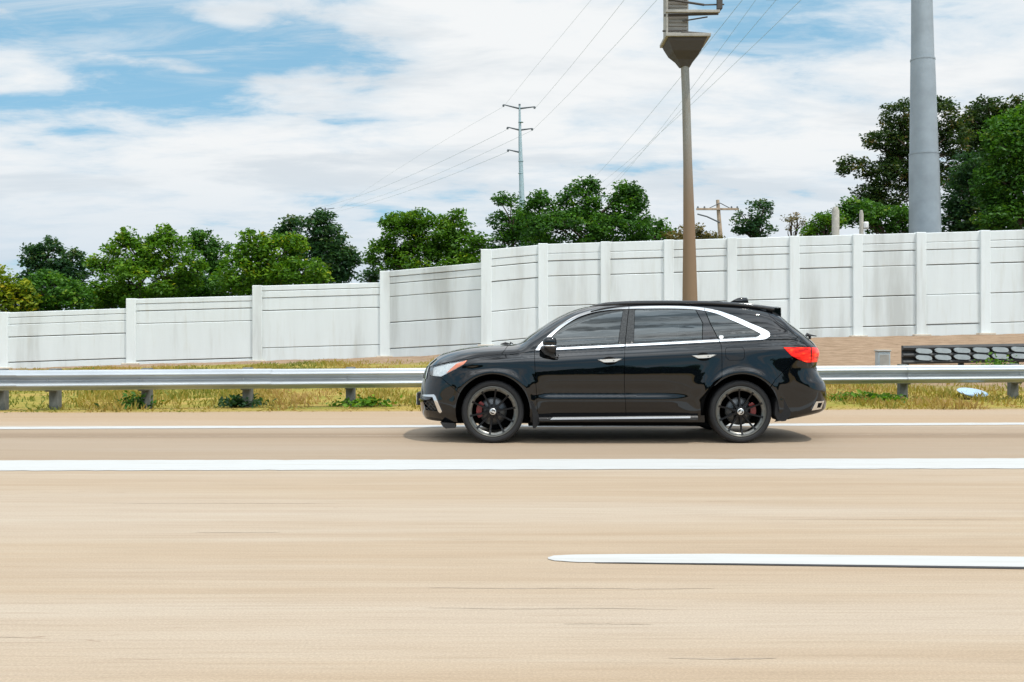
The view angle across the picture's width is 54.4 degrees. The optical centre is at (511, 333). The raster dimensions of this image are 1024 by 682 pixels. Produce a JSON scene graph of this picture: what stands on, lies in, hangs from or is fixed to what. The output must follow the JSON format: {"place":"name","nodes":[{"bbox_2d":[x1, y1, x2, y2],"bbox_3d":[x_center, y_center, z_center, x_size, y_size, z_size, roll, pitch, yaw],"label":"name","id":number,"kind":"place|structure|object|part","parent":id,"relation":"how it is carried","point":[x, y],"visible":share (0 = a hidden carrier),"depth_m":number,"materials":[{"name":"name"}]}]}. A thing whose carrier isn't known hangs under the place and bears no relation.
{"place":"outdoors","nodes":[
{"label":"outdoors","id":0,"kind":"place"},
{"bbox_2d":[0,409,1023,681],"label":"road","id":1,"kind":"structure","parent":0,"point":[326,575],"depth_m":5.65,"materials":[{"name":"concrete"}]},
{"bbox_2d":[116,503,280,503],"bbox_3d":[-2.100,1.249,7.310,1.800,0.001,0.023,0,0,-1],"label":"sealed crack","id":2,"kind":"object","parent":1,"relation":"on","point":[176,503],"visible":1,"depth_m":7.30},
{"bbox_2d":[218,532,274,532],"bbox_3d":[-1.725,1.249,6.244,0.550,0.001,0.017,0,0,1],"label":"sealed crack","id":3,"kind":"object","parent":1,"relation":"on","point":[248,532],"visible":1,"depth_m":6.24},
{"bbox_2d":[0,458,1023,470],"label":"lane line","id":4,"kind":"object","parent":1,"relation":"on","point":[547,464],"visible":1,"depth_m":9.46,"materials":[{"name":"paint"}]},
{"bbox_2d":[0,422,1023,428],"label":"edge line","id":5,"kind":"object","parent":1,"relation":"on","point":[378,426],"visible":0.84,"depth_m":13.31,"materials":[{"name":"paint"}]},
{"bbox_2d":[488,608,636,608],"bbox_3d":[0.175,1.249,4.519,1.150,0.001,0.021,0,0,0],"label":"sealed crack","id":6,"kind":"object","parent":1,"relation":"on","point":[555,608],"visible":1,"depth_m":4.52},
{"bbox_2d":[434,587,700,588],"bbox_3d":[0.280,1.249,4.879,1.440,0.001,0.027,0,0,1],"label":"sealed crack","id":7,"kind":"object","parent":1,"relation":"on","point":[578,587],"visible":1,"depth_m":4.87,"materials":[{"name":"black asphalt"}]},
{"bbox_2d":[572,623,626,623],"bbox_3d":[0.410,1.249,4.284,0.380,0.001,0.018,0,0,1],"label":"sealed crack","id":8,"kind":"object","parent":1,"relation":"on","point":[599,623],"visible":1,"depth_m":4.28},
{"bbox_2d":[417,297,826,442],"bbox_3d":[1.289,0.405,12.230,4.894,1.690,2.268,0,0,0],"label":"suv","id":9,"kind":"object","parent":1,"relation":"on","point":[716,367],"visible":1,"depth_m":11.32,"materials":[{"name":"black paint"}]},
{"bbox_3d":[0.776,0.551,11.293,1.040,0.798,0.099,0,0,0],"label":"front door","id":10,"kind":"part","parent":9,"relation":"part of","materials":[{"name":"black paint"}]},
{"bbox_3d":[0.829,-0.048,11.429,0.907,0.448,0.175,0,0,0],"label":"door window","id":11,"kind":"part","parent":9,"relation":"part of","materials":[{"name":"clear glass"}]},
{"bbox_3d":[1.786,-0.077,11.422,0.793,0.407,0.160,0,0,0],"label":"door window","id":12,"kind":"part","parent":9,"relation":"part of","materials":[{"name":"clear glass"}]},
{"bbox_3d":[1.826,0.523,11.293,1.102,0.848,0.101,0,0,0],"label":"rear door","id":13,"kind":"part","parent":9,"relation":"part of","materials":[{"name":"black paint"}]},
{"bbox_3d":[2.525,-0.088,11.374,0.613,0.324,0.114,0,0,9],"label":"quarter window","id":14,"kind":"part","parent":9,"relation":"part of","materials":[{"name":"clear glass"}]},
{"bbox_3d":[3.354,-0.101,11.847,0.506,0.377,0.766,0,0,0],"label":"rear window","id":15,"kind":"part","parent":9,"relation":"part of","materials":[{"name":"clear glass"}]},
{"bbox_2d":[400,434,980,435],"bbox_3d":[0.150,1.249,12.176,12.703,0.001,0.057,0,0,-1],"label":"sealed crack","id":16,"kind":"object","parent":1,"relation":"on","point":[563,435],"visible":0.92,"depth_m":12.16,"materials":[{"name":"black asphalt"}]},
{"bbox_2d":[670,657,765,658],"bbox_3d":[0.810,1.249,3.823,0.420,0.001,0.023,0,0,0],"label":"sealed crack","id":17,"kind":"object","parent":1,"relation":"on","point":[724,658],"visible":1,"depth_m":3.82,"materials":[{"name":"grey asphalt"}]},
{"bbox_2d":[548,554,1023,566],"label":"broken line dash","id":18,"kind":"object","parent":1,"relation":"on","point":[1009,561],"visible":1,"depth_m":5.48,"materials":[{"name":"paint"}]},
{"bbox_2d":[595,562,1023,568],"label":"broken line border","id":19,"kind":"object","parent":1,"relation":"on","point":[842,565],"visible":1,"depth_m":5.34,"materials":[{"name":"grey paint"}]},
{"bbox_2d":[0,334,1023,412],"bbox_3d":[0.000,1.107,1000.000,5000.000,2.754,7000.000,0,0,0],"label":"ground","id":20,"kind":"structure","parent":0,"point":[846,351],"depth_m":27.79,"materials":[{"name":"yellow plant"}]},
{"bbox_2d":[0,264,41,311],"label":"tree","id":21,"kind":"object","parent":20,"relation":"on","point":[14,290],"visible":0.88,"depth_m":51.96,"materials":[{"name":"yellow plant"}]},
{"bbox_2d":[3,268,101,311],"bbox_3d":[-24.959,-0.807,53.827,5.191,5.496,3.299,0,0,0],"label":"bush","id":22,"kind":"object","parent":20,"relation":"on","point":[62,295],"visible":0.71,"depth_m":53.44,"materials":[{"name":"green plant"}]},
{"bbox_2d":[13,235,91,310],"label":"tree","id":23,"kind":"object","parent":20,"relation":"on","point":[35,254],"visible":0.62,"depth_m":73.34,"materials":[{"name":"green plant"}]},
{"bbox_2d":[94,390,163,409],"bbox_3d":[-6.328,1.119,16.587,1.058,0.339,0.719,0,0,0],"label":"weed clump","id":24,"kind":"object","parent":20,"relation":"on","point":[137,398],"visible":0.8,"depth_m":16.52,"materials":[{"name":"green plant"}]},
{"bbox_2d":[82,223,208,308],"bbox_3d":[-20.466,-2.229,55.753,7.365,8.044,4.640,0,0,0],"label":"tree","id":25,"kind":"object","parent":20,"relation":"on","point":[144,263],"visible":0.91,"depth_m":55.24,"materials":[{"name":"green plant"}]},
{"bbox_2d":[69,272,260,309],"bbox_3d":[-20.264,-1.155,59.959,13.931,5.857,3.725,0,0,0],"label":"bush","id":26,"kind":"object","parent":20,"relation":"on","point":[205,291],"visible":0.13,"depth_m":59.53,"materials":[{"name":"green plant"}]},
{"bbox_2d":[185,227,233,296],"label":"tree","id":27,"kind":"object","parent":20,"relation":"on","point":[211,248],"visible":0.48,"depth_m":69.26,"materials":[{"name":"green plant"}]},
{"bbox_2d":[217,393,276,407],"bbox_3d":[-4.540,1.149,16.914,1.051,0.283,0.870,0,0,0],"label":"weed clump","id":28,"kind":"object","parent":20,"relation":"on","point":[237,401],"visible":0.97,"depth_m":16.80,"materials":[{"name":"green plant"}]},
{"bbox_2d":[208,227,335,295],"bbox_3d":[-13.331,-2.160,54.674,7.095,7.425,3.681,0,0,0],"label":"tree","id":29,"kind":"object","parent":20,"relation":"on","point":[270,269],"visible":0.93,"depth_m":54.30,"materials":[{"name":"green plant"}]},
{"bbox_2d":[269,207,363,283],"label":"tree","id":30,"kind":"object","parent":20,"relation":"on","point":[338,257],"visible":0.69,"depth_m":67.24,"materials":[{"name":"green plant"}]},
{"bbox_2d":[323,392,402,406],"bbox_3d":[-2.494,1.142,16.950,1.564,0.256,1.170,0,0,0],"label":"weed clump","id":31,"kind":"object","parent":20,"relation":"on","point":[363,402],"visible":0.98,"depth_m":16.90,"materials":[{"name":"green plant"}]},
{"bbox_2d":[355,267,379,282],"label":"bush","id":32,"kind":"object","parent":20,"relation":"on","point":[372,276],"visible":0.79,"depth_m":59.77,"materials":[{"name":"green plant"}]},
{"bbox_2d":[361,207,493,273],"bbox_3d":[-4.861,-2.962,57.181,7.683,8.527,4.704,0,0,0],"label":"tree","id":33,"kind":"object","parent":20,"relation":"on","point":[447,250],"visible":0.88,"depth_m":56.33,"materials":[{"name":"green plant"}]},
{"bbox_2d":[483,190,536,248],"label":"tree","id":34,"kind":"object","parent":20,"relation":"on","point":[511,234],"visible":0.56,"depth_m":65.69,"materials":[{"name":"green plant"}]},
{"bbox_2d":[0,230,1023,368],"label":"noise wall","id":35,"kind":"structure","parent":20,"relation":"on","point":[920,284],"depth_m":40.55,"materials":[{"name":"concrete"}]},
{"bbox_2d":[0,364,1023,409],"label":"guardrail","id":36,"kind":"object","parent":20,"relation":"on","point":[54,382],"visible":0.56,"depth_m":16.70,"materials":[{"name":"metal"}]},
{"bbox_2d":[502,104,535,245],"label":"transmission pole","id":37,"kind":"object","parent":20,"relation":"on","point":[521,181],"visible":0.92,"depth_m":149.78,"materials":[{"name":"grey metal"}]},
{"bbox_2d":[323,144,476,206],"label":"power wire","id":38,"kind":"object","parent":37,"relation":"attached to","point":[412,174],"visible":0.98,"depth_m":203.03,"materials":[{"name":"silver metal"}]},
{"bbox_2d":[335,153,503,211],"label":"power wire","id":39,"kind":"object","parent":37,"relation":"attached to","point":[428,183],"visible":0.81,"depth_m":190.48,"materials":[{"name":"silver metal"}]},
{"bbox_2d":[334,132,527,208],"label":"power wire","id":40,"kind":"object","parent":37,"relation":"attached to","point":[445,170],"visible":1,"depth_m":196.40,"materials":[{"name":"silver metal"}]},
{"bbox_2d":[537,3,621,105],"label":"power wire","id":41,"kind":"object","parent":37,"relation":"attached to","point":[584,49],"visible":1,"depth_m":111.28,"materials":[{"name":"silver metal"}]},
{"bbox_2d":[537,0,656,125],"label":"power wire","id":42,"kind":"object","parent":37,"relation":"attached to","point":[595,66],"visible":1,"depth_m":105.97,"materials":[{"name":"silver metal"}]},
{"bbox_2d":[511,174,662,244],"bbox_3d":[4.335,-4.289,57.618,8.845,9.938,4.825,0,0,0],"label":"tree","id":43,"kind":"object","parent":20,"relation":"on","point":[537,227],"visible":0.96,"depth_m":57.35,"materials":[{"name":"green plant"}]},
{"bbox_2d":[633,217,676,240],"bbox_3d":[8.947,-3.330,61.977,2.867,7.792,2.210,0,0,43],"label":"tree","id":44,"kind":"object","parent":20,"relation":"on","point":[659,225],"visible":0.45,"depth_m":61.62,"materials":[{"name":"green plant"}]},
{"bbox_2d":[660,225,696,239],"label":"bush","id":45,"kind":"object","parent":20,"relation":"on","point":[679,234],"visible":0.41,"depth_m":59.64,"materials":[{"name":"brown plant"}]},
{"bbox_2d":[660,0,723,300],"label":"equipment pole","id":46,"kind":"object","parent":20,"relation":"on","point":[681,45],"visible":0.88,"depth_m":24.85,"materials":[{"name":"brown metal"}]},
{"bbox_2d":[695,222,724,238],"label":"bush","id":47,"kind":"object","parent":20,"relation":"on","point":[700,233],"visible":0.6,"depth_m":59.92,"materials":[{"name":"brown plant"}]},
{"bbox_2d":[696,200,738,238],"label":"utility pole","id":48,"kind":"object","parent":20,"relation":"on","point":[718,220],"visible":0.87,"depth_m":65.87,"materials":[{"name":"brown wood"}]},
{"bbox_2d":[729,198,778,237],"bbox_3d":[14.010,-3.740,57.988,2.916,8.369,2.650,0,0,0],"label":"tree","id":49,"kind":"object","parent":20,"relation":"on","point":[753,226],"visible":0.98,"depth_m":57.63,"materials":[{"name":"green plant"}]},
{"bbox_2d":[780,212,808,235],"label":"bush","id":50,"kind":"object","parent":20,"relation":"on","point":[790,218],"visible":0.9,"depth_m":55.77,"materials":[{"name":"brown plant"}]},
{"bbox_2d":[796,208,850,235],"bbox_3d":[16.904,-3.229,54.098,2.922,7.244,2.375,0,0,0],"label":"bush","id":51,"kind":"object","parent":20,"relation":"on","point":[821,225],"visible":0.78,"depth_m":53.84,"materials":[{"name":"green plant"}]},
{"bbox_2d":[832,207,838,234],"bbox_3d":[16.251,-2.753,50.000,0.389,7.206,0.389,0,0,0],"label":"stub post","id":52,"kind":"object","parent":20,"relation":"on","point":[835,220],"visible":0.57,"depth_m":49.84,"materials":[{"name":"white concrete"}]},
{"bbox_2d":[859,210,868,234],"bbox_3d":[17.673,-2.669,50.000,0.468,7.039,0.273,0,0,0],"label":"transformer post","id":53,"kind":"object","parent":20,"relation":"on","point":[863,225],"visible":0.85,"depth_m":49.92,"materials":[{"name":"grey wood"}]},
{"bbox_2d":[830,195,908,233],"bbox_3d":[20.707,-3.642,55.175,5.946,7.941,3.006,0,0,0],"label":"bush","id":54,"kind":"object","parent":20,"relation":"on","point":[874,216],"visible":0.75,"depth_m":54.63,"materials":[{"name":"green plant"}]},
{"bbox_2d":[827,389,922,402],"bbox_3d":[6.721,1.156,18.544,2.016,0.238,1.858,0,0,-31],"label":"weed clump","id":55,"kind":"object","parent":20,"relation":"on","point":[884,396],"visible":0.66,"depth_m":18.46,"materials":[{"name":"green plant"}]},
{"bbox_2d":[874,350,890,365],"bbox_3d":[9.681,0.756,26.000,0.360,0.650,0.280,0,0,0],"label":"utility box","id":56,"kind":"object","parent":20,"relation":"on","point":[882,357],"visible":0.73,"depth_m":25.87,"materials":[{"name":"paint"}]},
{"bbox_2d":[880,355,888,365],"bbox_3d":[9.681,0.716,25.873,0.240,0.330,0.010,0,0,0],"label":"door","id":57,"kind":"structure","parent":56,"relation":"in","point":[884,359],"depth_m":25.86,"materials":[{"name":"paint"}]},
{"bbox_2d":[833,95,977,209],"bbox_3d":[24.321,-7.274,62.096,8.724,15.075,3.588,0,0,0],"label":"tree","id":58,"kind":"object","parent":20,"relation":"on","point":[893,165],"visible":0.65,"depth_m":61.43,"materials":[{"name":"green plant"}]},
{"bbox_2d":[908,0,941,232],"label":"transmission mast","id":59,"kind":"object","parent":20,"relation":"on","point":[924,191],"visible":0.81,"depth_m":45.52,"materials":[{"name":"metal"}]},
{"bbox_2d":[604,2,740,166],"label":"power wire","id":60,"kind":"object","parent":59,"relation":"attached to","point":[679,78],"visible":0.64,"depth_m":96.95,"materials":[{"name":"silver metal"}]},
{"bbox_2d":[601,0,800,182],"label":"power wire","id":61,"kind":"object","parent":59,"relation":"attached to","point":[713,83],"visible":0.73,"depth_m":93.41,"materials":[{"name":"silver metal"}]},
{"bbox_2d":[901,343,1023,364],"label":"chequered barrier","id":62,"kind":"object","parent":20,"relation":"on","point":[938,354],"visible":0.78,"depth_m":26.92,"materials":[{"name":"white plastic"}]},
{"bbox_2d":[940,150,992,231],"bbox_3d":[25.093,-4.850,54.088,4.004,10.231,3.233,0,0,35],"label":"tree","id":63,"kind":"object","parent":20,"relation":"on","point":[959,213],"visible":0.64,"depth_m":53.67,"materials":[{"name":"green plant"}]},
{"bbox_2d":[950,93,1023,206],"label":"tree","id":64,"kind":"object","parent":20,"relation":"on","point":[976,116],"visible":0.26,"depth_m":67.48,"materials":[{"name":"green plant"}]},
{"bbox_2d":[968,101,1023,230],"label":"tree","id":65,"kind":"object","parent":20,"relation":"on","point":[1007,132],"visible":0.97,"depth_m":49.54,"materials":[{"name":"green plant"}]},
{"bbox_2d":[971,352,1020,364],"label":"weed clump","id":66,"kind":"object","parent":20,"relation":"on","point":[997,362],"visible":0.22,"depth_m":25.46,"materials":[{"name":"green plant"}]},
{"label":"transmission pole","id":67,"kind":"object","parent":20,"relation":"on","visible":0},
{"bbox_2d":[614,1,754,184],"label":"power wire","id":68,"kind":"object","parent":67,"relation":"attached to","point":[699,77],"visible":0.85,"depth_m":111.37,"materials":[{"name":"silver metal"}]},
{"bbox_2d":[605,0,775,187],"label":"power wire","id":69,"kind":"object","parent":67,"relation":"attached to","point":[710,76],"visible":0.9,"depth_m":101.61,"materials":[{"name":"silver metal"}]},
{"bbox_2d":[0,0,1023,310],"label":"sky","id":70,"kind":"structure","parent":0,"point":[224,117],"materials":[{"name":"white"}]},
{"bbox_2d":[4,357,1023,412],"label":"verge grass","id":71,"kind":"structure","parent":0,"point":[936,401],"depth_m":18.92,"materials":[{"name":"green plant"}]},
{"bbox_2d":[957,388,987,396],"bbox_3d":[8.736,1.132,18.893,0.550,0.044,0.550,3,14,0],"label":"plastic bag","id":72,"kind":"object","parent":71,"relation":"on","point":[970,391],"visible":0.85,"depth_m":18.98,"materials":[{"name":"white plastic"}]}
]}

